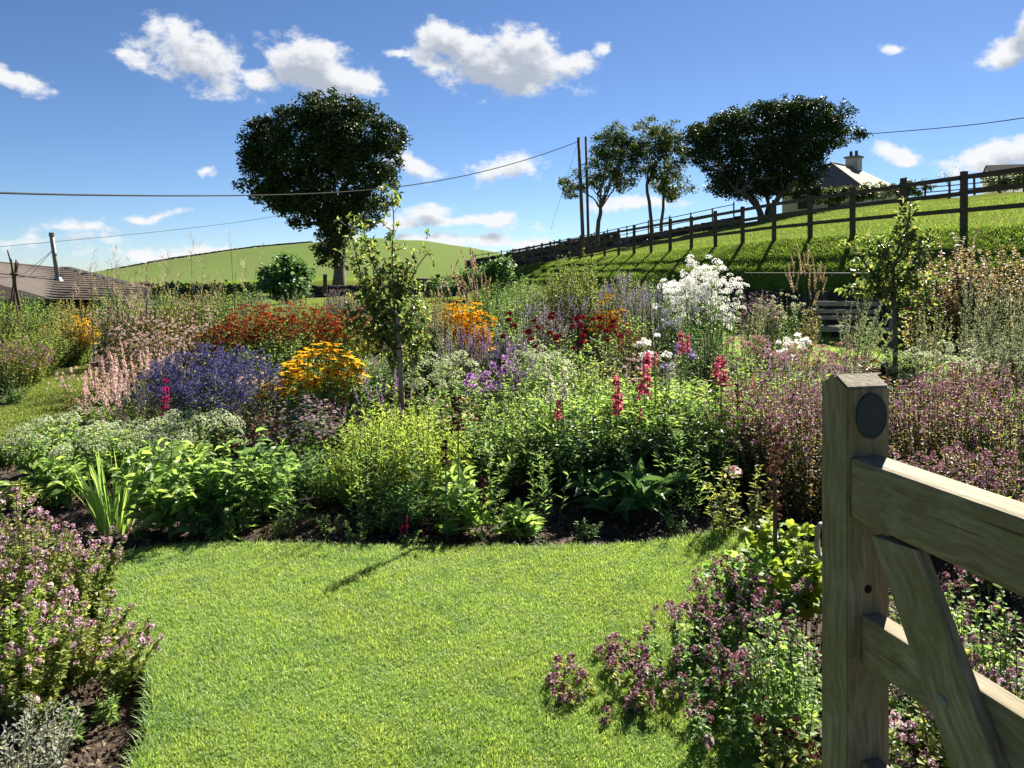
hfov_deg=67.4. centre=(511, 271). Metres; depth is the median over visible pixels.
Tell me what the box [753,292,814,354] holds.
white rose
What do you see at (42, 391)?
path grass
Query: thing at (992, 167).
farmhouse
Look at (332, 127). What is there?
sycamore tree
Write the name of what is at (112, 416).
salmon spire plant
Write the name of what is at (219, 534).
seedling
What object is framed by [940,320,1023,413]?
shrub
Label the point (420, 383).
sedum
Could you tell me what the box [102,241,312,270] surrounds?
hill wall
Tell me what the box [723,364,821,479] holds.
oregano
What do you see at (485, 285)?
leafy perennial
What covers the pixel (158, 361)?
salmon spire plant
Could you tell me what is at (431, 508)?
leafy perennial
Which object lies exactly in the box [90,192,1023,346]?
ground
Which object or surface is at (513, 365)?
salvia
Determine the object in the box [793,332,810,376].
white phlox
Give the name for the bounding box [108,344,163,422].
salmon spire plant
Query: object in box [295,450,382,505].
leafy perennial
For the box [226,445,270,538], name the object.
leafy perennial
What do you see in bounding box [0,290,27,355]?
shrub
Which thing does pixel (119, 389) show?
salmon spire plant
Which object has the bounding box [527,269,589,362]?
shrub
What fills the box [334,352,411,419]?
leafy perennial
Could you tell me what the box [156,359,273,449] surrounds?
sea holly
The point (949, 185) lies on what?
field fence
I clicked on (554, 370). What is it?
leafy perennial
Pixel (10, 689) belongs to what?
oregano
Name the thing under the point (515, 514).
broad leaved perennial
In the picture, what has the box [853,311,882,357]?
leafy perennial
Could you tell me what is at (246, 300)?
shrub
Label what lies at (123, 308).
moor grass
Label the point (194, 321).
gaura
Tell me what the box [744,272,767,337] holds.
wire fence
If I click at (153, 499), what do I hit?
broad leaved perennial
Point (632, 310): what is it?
wormwood
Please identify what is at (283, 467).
broad leaved perennial
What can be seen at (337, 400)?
flowering plant
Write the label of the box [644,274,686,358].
shrub
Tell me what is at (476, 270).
feather reed grass
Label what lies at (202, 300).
moor grass
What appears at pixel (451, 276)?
feather reed grass
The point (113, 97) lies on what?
sky
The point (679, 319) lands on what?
white aster
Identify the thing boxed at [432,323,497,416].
lavender
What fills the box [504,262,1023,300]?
bank face grass
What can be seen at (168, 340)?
gaura
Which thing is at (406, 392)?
leafy perennial
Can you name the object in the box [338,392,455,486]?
loosestrife
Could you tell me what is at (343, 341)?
helenium
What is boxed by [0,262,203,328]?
barn
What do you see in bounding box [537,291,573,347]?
purple leaved plant
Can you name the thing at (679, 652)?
oregano
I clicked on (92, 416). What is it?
sedum
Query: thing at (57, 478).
broad leaved perennial
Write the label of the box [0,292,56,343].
shrub
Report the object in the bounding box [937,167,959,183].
bare sapling
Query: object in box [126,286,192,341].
shrub
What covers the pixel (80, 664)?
oregano
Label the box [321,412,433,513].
loosestrife
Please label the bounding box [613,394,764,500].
dark leaved perennial
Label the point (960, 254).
feather reed grass
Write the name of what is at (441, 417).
leafy perennial
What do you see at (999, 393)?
oregano
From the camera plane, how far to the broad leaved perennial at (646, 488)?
4.97 m
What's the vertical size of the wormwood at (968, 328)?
1.657 m
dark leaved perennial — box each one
[516,403,657,497]
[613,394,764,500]
[672,294,731,398]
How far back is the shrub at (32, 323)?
13.20 m
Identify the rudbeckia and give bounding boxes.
[256,359,335,444]
[275,341,369,432]
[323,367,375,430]
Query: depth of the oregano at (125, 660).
2.91 m
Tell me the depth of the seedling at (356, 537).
4.54 m
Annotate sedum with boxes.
[0,377,31,404]
[0,411,115,472]
[48,421,146,483]
[52,405,110,440]
[88,416,193,473]
[134,408,247,480]
[404,350,464,430]
[430,350,481,428]
[502,338,578,414]
[708,335,790,394]
[763,342,849,407]
[809,340,878,384]
[878,347,932,421]
[896,340,987,402]
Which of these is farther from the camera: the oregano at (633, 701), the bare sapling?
the bare sapling
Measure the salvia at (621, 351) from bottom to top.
1.096 m
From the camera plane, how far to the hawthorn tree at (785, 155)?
54.20 m
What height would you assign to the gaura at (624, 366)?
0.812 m
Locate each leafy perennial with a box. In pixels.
[0,473,62,513]
[142,297,215,365]
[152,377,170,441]
[178,407,239,459]
[185,291,247,360]
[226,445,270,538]
[230,329,335,401]
[236,443,335,504]
[265,429,316,531]
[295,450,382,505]
[331,348,387,423]
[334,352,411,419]
[343,419,398,529]
[351,504,405,535]
[361,462,470,532]
[365,348,439,408]
[380,301,430,365]
[391,435,427,532]
[409,378,497,462]
[435,416,529,499]
[446,261,467,368]
[450,394,564,489]
[466,368,552,460]
[471,301,544,378]
[473,251,500,368]
[483,439,517,530]
[505,339,564,414]
[521,434,579,527]
[529,365,663,424]
[566,343,616,401]
[603,368,713,409]
[605,311,665,394]
[653,424,709,523]
[707,354,778,416]
[745,362,829,424]
[823,347,877,374]
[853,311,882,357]
[869,353,919,380]
[964,496,1011,593]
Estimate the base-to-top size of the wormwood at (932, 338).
1.327 m
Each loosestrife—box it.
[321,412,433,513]
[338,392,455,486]
[383,403,483,516]
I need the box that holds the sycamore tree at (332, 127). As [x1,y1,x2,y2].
[230,85,413,285]
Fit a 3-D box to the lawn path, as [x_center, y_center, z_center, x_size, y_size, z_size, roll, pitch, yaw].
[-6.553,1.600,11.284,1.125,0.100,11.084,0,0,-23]
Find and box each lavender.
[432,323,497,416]
[475,316,534,418]
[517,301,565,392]
[594,271,647,372]
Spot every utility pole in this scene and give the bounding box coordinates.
[577,137,585,254]
[585,137,589,253]
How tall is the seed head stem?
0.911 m
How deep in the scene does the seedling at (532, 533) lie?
4.53 m
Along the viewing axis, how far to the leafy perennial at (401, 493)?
4.73 m
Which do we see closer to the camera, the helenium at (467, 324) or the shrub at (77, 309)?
the helenium at (467, 324)
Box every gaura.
[46,366,101,416]
[79,296,171,369]
[94,317,168,398]
[125,342,188,414]
[129,316,202,386]
[160,303,223,388]
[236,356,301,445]
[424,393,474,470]
[603,365,636,401]
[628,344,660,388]
[797,355,836,395]
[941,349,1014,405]
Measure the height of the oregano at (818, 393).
0.834 m
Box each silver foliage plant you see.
[0,693,85,767]
[30,694,76,767]
[514,305,571,386]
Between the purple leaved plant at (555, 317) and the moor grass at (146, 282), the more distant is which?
the purple leaved plant at (555, 317)
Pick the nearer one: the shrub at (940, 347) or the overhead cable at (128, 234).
the shrub at (940, 347)
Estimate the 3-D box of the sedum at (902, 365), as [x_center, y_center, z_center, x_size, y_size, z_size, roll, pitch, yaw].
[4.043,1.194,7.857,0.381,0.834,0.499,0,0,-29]
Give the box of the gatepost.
[323,274,326,296]
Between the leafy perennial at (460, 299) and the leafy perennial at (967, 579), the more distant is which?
the leafy perennial at (460, 299)
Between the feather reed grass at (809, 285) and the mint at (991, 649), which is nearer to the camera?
the mint at (991, 649)
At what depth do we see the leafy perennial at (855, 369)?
8.65 m
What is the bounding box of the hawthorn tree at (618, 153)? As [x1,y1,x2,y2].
[557,120,642,252]
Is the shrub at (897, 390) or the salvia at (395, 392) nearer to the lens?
the salvia at (395, 392)
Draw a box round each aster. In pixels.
[252,394,346,473]
[310,290,359,349]
[314,290,369,361]
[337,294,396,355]
[511,290,553,350]
[651,269,702,387]
[663,254,749,389]
[733,291,786,366]
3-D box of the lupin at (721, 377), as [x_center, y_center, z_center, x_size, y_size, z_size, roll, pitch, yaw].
[1.523,1.116,5.917,0.938,1.001,0.940,0,0,0]
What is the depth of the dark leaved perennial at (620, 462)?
5.39 m
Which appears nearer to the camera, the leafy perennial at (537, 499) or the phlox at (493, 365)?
the leafy perennial at (537, 499)
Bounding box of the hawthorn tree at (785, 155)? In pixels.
[676,93,873,220]
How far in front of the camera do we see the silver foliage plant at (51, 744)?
2.46 m
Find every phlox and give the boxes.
[461,367,502,431]
[480,354,526,433]
[636,333,675,391]
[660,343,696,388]
[702,455,782,538]
[771,336,795,380]
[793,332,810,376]
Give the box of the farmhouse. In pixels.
[980,164,1023,193]
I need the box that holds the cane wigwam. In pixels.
[4,250,24,345]
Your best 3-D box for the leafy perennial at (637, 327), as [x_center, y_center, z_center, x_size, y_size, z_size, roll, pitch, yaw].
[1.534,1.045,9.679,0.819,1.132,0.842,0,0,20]
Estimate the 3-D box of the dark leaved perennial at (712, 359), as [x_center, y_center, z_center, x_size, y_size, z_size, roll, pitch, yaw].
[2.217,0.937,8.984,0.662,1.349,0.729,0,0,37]
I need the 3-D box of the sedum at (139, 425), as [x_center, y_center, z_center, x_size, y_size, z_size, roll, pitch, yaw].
[-3.002,1.401,6.226,0.782,0.439,0.831,0,0,-26]
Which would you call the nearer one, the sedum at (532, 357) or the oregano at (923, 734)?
the oregano at (923, 734)
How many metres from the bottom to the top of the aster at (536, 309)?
1.314 m
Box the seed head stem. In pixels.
[758,425,792,593]
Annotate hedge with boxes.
[138,279,259,299]
[429,254,516,300]
[789,177,936,205]
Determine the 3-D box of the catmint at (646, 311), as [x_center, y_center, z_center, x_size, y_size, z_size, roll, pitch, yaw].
[1.806,0.864,10.523,0.755,1.495,0.823,0,0,0]
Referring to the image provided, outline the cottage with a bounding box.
[782,150,897,212]
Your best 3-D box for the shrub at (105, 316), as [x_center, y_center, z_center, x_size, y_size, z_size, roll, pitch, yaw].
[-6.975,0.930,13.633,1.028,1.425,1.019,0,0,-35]
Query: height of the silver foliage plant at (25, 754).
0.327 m
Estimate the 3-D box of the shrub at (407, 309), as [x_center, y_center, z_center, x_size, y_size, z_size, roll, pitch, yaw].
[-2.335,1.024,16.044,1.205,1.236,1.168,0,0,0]
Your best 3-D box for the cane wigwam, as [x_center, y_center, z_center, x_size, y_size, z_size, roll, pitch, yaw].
[-9.602,0.602,14.840,0.497,2.025,0.510,0,0,0]
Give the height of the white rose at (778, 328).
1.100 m
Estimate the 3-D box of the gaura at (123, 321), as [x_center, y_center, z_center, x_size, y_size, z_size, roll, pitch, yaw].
[-6.247,1.008,12.512,1.288,1.207,1.343,0,0,0]
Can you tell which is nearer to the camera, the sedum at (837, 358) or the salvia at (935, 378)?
the salvia at (935, 378)
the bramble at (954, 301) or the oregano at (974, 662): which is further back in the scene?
the bramble at (954, 301)
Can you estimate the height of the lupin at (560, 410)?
0.959 m
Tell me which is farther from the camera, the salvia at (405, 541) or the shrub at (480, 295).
the shrub at (480, 295)
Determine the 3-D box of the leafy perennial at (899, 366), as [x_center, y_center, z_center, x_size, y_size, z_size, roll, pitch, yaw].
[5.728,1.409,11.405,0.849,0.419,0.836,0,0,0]
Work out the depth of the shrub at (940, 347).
9.00 m
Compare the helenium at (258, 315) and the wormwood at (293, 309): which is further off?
the wormwood at (293, 309)
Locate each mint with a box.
[742,603,821,767]
[889,583,984,696]
[889,695,907,767]
[951,584,1023,699]
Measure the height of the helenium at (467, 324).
1.269 m
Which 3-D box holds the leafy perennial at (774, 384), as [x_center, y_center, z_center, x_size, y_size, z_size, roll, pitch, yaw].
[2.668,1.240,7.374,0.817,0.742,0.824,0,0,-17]
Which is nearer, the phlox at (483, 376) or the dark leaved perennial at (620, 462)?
the dark leaved perennial at (620, 462)
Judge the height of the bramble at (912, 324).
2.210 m
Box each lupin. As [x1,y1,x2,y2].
[499,366,664,485]
[585,331,723,464]
[659,356,763,484]
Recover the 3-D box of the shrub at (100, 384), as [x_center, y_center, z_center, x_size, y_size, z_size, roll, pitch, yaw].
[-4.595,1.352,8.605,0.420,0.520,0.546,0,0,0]
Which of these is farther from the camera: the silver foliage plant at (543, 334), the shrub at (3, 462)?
the silver foliage plant at (543, 334)
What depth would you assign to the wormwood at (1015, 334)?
9.30 m
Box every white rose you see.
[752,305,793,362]
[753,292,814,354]
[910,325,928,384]
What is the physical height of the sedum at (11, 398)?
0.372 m
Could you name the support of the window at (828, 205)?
in the cottage
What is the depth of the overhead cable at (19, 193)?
32.01 m
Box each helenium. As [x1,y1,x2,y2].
[64,315,101,368]
[191,316,261,378]
[205,301,301,389]
[248,299,342,380]
[299,304,376,388]
[426,298,496,393]
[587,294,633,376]
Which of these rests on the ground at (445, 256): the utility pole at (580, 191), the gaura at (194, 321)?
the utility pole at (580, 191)
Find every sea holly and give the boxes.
[126,372,176,431]
[136,341,245,434]
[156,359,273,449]
[194,344,284,434]
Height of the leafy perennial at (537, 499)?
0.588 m
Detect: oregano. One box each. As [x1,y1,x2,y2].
[0,337,55,392]
[0,487,81,655]
[0,572,79,720]
[0,639,73,733]
[33,525,127,625]
[38,588,140,694]
[84,617,163,698]
[545,635,685,728]
[606,599,773,698]
[682,648,787,762]
[686,377,718,418]
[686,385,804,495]
[686,554,816,666]
[698,621,821,734]
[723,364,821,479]
[729,387,821,519]
[785,375,912,478]
[889,375,1021,494]
[889,445,965,539]
[889,565,1023,749]
[889,709,936,767]
[890,636,1020,767]
[894,360,1023,479]
[914,442,1023,502]
[921,383,1023,500]
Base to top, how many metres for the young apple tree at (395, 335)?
2.552 m
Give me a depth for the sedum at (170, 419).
5.69 m
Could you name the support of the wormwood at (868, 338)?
on the flower bed soil
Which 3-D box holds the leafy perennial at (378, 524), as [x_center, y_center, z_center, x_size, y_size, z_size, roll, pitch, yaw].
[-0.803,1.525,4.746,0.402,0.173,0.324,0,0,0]
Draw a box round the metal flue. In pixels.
[26,232,62,280]
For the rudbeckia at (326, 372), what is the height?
0.935 m
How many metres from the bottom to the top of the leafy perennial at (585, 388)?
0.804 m
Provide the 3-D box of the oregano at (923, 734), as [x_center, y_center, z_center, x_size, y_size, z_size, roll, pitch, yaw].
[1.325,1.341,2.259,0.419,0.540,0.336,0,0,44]
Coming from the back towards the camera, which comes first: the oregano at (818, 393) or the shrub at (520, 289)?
the shrub at (520, 289)
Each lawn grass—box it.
[709,335,918,367]
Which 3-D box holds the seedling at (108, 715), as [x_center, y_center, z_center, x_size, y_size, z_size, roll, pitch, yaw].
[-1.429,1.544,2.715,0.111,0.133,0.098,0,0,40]
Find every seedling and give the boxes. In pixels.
[56,697,87,747]
[89,688,121,727]
[129,514,149,540]
[202,519,242,543]
[269,510,295,540]
[315,514,344,536]
[342,520,367,542]
[516,521,545,540]
[574,517,603,541]
[662,509,687,537]
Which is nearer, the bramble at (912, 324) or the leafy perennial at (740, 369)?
the leafy perennial at (740, 369)
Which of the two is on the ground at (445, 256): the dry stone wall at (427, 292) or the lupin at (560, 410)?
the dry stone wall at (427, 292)
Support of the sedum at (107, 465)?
on the flower bed soil
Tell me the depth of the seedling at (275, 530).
4.64 m
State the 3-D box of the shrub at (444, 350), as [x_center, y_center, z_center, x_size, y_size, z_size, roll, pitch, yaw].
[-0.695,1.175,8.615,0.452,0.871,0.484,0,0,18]
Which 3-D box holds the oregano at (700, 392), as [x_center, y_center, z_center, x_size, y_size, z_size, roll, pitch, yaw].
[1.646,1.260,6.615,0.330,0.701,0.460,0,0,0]
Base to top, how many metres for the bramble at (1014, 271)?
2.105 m
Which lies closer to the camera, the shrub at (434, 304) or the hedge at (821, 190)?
the shrub at (434, 304)
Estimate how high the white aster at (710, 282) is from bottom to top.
1.852 m
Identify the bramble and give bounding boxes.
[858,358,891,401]
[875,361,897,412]
[900,251,959,368]
[913,233,994,371]
[926,250,1023,376]
[956,238,1023,361]
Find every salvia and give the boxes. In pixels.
[287,389,369,461]
[353,368,413,434]
[396,514,431,545]
[496,339,549,424]
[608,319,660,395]
[750,335,799,406]
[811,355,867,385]
[903,349,960,446]
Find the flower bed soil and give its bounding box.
[0,333,1023,767]
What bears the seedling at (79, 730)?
on the flower bed soil
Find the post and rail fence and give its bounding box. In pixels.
[485,166,1023,267]
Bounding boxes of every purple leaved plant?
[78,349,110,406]
[218,407,295,463]
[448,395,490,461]
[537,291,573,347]
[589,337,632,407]
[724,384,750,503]
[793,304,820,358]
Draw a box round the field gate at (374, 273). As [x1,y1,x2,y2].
[373,269,413,288]
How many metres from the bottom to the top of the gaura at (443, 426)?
0.651 m
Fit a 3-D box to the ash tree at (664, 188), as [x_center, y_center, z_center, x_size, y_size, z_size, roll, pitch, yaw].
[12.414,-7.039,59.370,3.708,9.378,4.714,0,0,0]
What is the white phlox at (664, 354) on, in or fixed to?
on the flower bed soil
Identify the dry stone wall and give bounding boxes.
[304,284,381,297]
[406,275,476,298]
[465,233,620,272]
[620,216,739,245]
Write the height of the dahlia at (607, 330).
1.196 m
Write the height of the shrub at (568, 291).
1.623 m
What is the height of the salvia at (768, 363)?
0.925 m
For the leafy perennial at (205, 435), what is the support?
on the flower bed soil
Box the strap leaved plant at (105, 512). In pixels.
[66,447,143,535]
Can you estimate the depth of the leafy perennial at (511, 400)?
6.60 m
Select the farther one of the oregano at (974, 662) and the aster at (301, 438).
the aster at (301, 438)
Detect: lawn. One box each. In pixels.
[90,531,774,767]
[709,336,941,371]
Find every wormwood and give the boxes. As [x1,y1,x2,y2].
[228,289,284,351]
[269,289,316,347]
[412,289,454,402]
[434,311,461,408]
[599,270,654,373]
[739,291,772,385]
[835,297,892,372]
[911,294,957,392]
[957,268,1015,381]
[976,282,1023,388]
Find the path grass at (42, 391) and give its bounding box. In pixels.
[0,349,93,444]
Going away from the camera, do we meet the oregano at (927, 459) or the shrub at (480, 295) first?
the oregano at (927, 459)
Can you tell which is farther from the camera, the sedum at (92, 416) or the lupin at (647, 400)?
the sedum at (92, 416)
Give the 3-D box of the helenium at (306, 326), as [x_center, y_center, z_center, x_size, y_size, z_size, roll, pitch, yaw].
[-2.868,0.989,10.155,1.277,1.245,1.326,0,0,0]
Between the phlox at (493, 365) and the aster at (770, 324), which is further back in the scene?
the aster at (770, 324)
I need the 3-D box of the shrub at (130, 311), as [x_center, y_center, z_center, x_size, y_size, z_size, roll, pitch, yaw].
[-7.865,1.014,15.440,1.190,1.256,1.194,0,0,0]
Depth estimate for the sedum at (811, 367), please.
8.74 m
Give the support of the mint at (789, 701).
on the flower bed soil
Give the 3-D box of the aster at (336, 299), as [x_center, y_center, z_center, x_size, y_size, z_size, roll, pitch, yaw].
[-3.415,0.978,14.963,1.064,1.329,1.053,0,0,0]
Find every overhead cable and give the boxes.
[0,142,576,195]
[0,216,274,246]
[590,117,1023,142]
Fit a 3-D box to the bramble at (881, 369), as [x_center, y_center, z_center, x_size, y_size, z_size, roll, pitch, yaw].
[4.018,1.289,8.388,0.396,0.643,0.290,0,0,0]
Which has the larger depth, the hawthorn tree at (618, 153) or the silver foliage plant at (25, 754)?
the hawthorn tree at (618, 153)
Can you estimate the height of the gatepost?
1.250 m
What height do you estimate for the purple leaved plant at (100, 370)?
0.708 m
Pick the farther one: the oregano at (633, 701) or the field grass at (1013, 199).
the field grass at (1013, 199)
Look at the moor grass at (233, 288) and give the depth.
11.36 m
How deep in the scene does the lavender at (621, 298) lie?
11.55 m
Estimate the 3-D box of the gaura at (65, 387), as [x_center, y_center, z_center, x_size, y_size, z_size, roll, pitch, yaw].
[-4.657,1.308,8.143,0.501,0.606,0.437,0,0,0]
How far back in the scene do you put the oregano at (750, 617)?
3.13 m
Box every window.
[797,195,806,210]
[827,202,841,206]
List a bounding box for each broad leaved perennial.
[0,455,94,509]
[103,437,226,540]
[171,464,250,541]
[174,426,294,535]
[228,441,316,516]
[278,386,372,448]
[430,395,500,545]
[486,497,545,542]
[559,446,688,522]
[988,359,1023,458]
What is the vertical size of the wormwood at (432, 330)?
1.406 m
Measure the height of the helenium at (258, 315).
1.212 m
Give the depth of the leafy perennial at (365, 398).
7.83 m
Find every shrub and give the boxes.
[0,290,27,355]
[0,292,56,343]
[0,329,78,375]
[0,437,24,471]
[15,299,81,349]
[37,310,104,366]
[45,295,109,348]
[82,369,126,411]
[86,284,148,362]
[94,291,155,341]
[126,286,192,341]
[164,287,216,339]
[192,285,247,326]
[220,288,268,326]
[253,250,318,304]
[391,296,426,344]
[409,288,451,349]
[425,338,469,402]
[470,283,518,348]
[484,283,513,362]
[491,276,547,330]
[494,273,550,336]
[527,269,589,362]
[537,245,615,361]
[543,275,597,333]
[598,272,662,329]
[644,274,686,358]
[889,380,932,442]
[931,306,971,394]
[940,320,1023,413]
[980,172,1022,192]
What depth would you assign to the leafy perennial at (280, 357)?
9.48 m
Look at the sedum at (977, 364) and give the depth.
7.49 m
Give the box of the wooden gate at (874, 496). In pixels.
[814,373,1023,767]
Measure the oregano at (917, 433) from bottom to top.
0.887 m
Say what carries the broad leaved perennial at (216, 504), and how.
on the flower bed soil
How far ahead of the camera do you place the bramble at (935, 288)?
12.03 m
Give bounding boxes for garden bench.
[814,301,892,344]
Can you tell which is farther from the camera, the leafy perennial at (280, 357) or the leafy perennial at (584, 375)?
the leafy perennial at (280, 357)
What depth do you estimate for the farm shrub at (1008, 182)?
61.44 m
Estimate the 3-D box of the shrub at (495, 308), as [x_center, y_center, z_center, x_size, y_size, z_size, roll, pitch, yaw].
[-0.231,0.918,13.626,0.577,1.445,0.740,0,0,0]
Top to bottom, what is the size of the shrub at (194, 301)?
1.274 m
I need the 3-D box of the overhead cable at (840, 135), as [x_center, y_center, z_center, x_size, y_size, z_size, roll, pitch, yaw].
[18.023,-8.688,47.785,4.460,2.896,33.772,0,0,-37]
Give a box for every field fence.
[474,202,734,257]
[899,172,1023,197]
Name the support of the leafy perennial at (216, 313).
on the flower bed soil
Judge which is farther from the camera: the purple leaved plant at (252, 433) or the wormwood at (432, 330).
the wormwood at (432, 330)
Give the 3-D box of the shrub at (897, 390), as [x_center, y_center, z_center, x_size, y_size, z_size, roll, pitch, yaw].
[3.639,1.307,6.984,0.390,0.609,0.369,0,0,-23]
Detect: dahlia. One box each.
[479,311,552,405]
[524,311,592,401]
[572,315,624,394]
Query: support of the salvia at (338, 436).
on the flower bed soil
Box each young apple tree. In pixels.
[333,182,434,426]
[834,196,951,377]
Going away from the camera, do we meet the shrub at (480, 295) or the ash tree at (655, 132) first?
the shrub at (480, 295)
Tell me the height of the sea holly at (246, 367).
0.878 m
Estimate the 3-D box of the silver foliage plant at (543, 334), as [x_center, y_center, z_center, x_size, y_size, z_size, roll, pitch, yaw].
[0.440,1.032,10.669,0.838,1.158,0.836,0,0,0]
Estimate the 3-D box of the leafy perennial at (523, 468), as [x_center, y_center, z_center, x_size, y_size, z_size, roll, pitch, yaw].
[-0.043,1.268,5.793,0.914,0.688,0.937,0,0,0]
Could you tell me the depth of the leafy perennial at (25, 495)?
5.17 m
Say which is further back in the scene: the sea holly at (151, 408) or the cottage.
the cottage
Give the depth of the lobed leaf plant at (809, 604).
3.26 m
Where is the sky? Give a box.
[0,0,1023,271]
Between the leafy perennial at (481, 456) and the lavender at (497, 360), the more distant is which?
the lavender at (497, 360)
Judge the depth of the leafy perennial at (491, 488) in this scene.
4.75 m
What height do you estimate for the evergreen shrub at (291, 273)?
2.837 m
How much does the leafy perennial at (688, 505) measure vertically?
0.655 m
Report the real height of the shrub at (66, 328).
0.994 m
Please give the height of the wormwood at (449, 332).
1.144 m
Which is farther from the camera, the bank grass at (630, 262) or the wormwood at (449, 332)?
the bank grass at (630, 262)
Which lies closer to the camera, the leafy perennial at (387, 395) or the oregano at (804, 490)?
the oregano at (804, 490)
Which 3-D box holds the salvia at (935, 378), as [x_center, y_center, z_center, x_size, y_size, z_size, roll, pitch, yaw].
[3.590,1.139,6.580,0.531,0.944,0.438,0,0,0]
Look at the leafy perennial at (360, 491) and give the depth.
4.80 m
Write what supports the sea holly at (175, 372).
on the flower bed soil
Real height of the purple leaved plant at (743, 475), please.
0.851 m
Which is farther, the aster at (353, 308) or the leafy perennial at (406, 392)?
the aster at (353, 308)
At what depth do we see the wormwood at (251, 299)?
12.97 m
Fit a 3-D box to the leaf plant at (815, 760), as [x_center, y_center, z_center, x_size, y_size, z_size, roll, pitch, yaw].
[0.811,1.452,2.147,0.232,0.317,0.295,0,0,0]
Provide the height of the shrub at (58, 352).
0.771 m
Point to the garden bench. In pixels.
(829, 328)
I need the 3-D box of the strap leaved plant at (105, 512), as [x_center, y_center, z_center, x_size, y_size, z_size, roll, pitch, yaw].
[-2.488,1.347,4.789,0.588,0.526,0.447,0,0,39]
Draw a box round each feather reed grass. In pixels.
[437,259,467,326]
[442,246,490,365]
[786,244,826,350]
[941,226,977,361]
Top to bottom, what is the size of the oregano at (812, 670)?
0.308 m
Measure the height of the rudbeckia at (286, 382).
0.789 m
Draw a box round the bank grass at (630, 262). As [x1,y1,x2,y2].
[517,222,1023,273]
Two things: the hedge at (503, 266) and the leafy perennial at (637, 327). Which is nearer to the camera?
the leafy perennial at (637, 327)
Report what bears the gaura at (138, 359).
on the flower bed soil
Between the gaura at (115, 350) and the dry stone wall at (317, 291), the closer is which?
the gaura at (115, 350)
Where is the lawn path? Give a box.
[0,352,93,449]
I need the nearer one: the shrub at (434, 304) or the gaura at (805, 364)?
the gaura at (805, 364)
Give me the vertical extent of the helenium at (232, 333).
1.044 m
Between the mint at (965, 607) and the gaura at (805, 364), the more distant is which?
the gaura at (805, 364)
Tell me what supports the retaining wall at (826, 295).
on the ground at (445, 256)
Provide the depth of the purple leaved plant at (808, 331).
13.37 m
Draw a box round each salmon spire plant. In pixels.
[75,356,124,437]
[75,369,163,439]
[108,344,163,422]
[141,341,192,403]
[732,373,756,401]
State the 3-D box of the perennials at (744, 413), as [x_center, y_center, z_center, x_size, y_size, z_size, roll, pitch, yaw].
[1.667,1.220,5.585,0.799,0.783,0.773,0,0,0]
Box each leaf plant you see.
[702,537,804,644]
[737,505,808,584]
[752,714,821,767]
[767,522,821,646]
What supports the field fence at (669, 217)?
on the ground at (445, 256)
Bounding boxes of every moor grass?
[72,250,140,394]
[75,246,166,372]
[87,254,184,382]
[130,232,222,380]
[184,229,265,343]
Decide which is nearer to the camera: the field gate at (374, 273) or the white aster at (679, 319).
the white aster at (679, 319)
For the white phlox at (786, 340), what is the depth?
10.56 m
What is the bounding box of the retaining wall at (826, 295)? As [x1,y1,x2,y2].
[710,287,1016,346]
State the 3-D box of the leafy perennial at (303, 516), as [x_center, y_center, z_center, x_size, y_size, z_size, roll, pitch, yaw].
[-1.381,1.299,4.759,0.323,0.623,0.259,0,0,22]
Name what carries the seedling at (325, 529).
on the flower bed soil
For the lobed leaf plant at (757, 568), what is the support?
on the flower bed soil
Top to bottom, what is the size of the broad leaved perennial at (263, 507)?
0.610 m
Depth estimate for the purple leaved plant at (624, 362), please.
7.92 m
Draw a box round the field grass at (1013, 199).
[581,194,1023,258]
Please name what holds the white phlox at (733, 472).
on the flower bed soil
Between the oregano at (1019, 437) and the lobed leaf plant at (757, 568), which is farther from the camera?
the oregano at (1019, 437)
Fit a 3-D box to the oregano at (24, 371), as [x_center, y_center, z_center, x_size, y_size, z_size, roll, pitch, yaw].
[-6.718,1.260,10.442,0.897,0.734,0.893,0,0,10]
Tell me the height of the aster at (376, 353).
1.292 m
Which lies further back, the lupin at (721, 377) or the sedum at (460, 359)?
the sedum at (460, 359)
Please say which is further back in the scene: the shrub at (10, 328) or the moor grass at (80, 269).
the shrub at (10, 328)
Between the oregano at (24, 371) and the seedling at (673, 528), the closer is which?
the seedling at (673, 528)
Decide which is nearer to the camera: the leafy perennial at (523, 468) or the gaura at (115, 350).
the leafy perennial at (523, 468)
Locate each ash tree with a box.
[629,114,672,238]
[649,119,698,230]
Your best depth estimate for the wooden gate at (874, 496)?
1.40 m

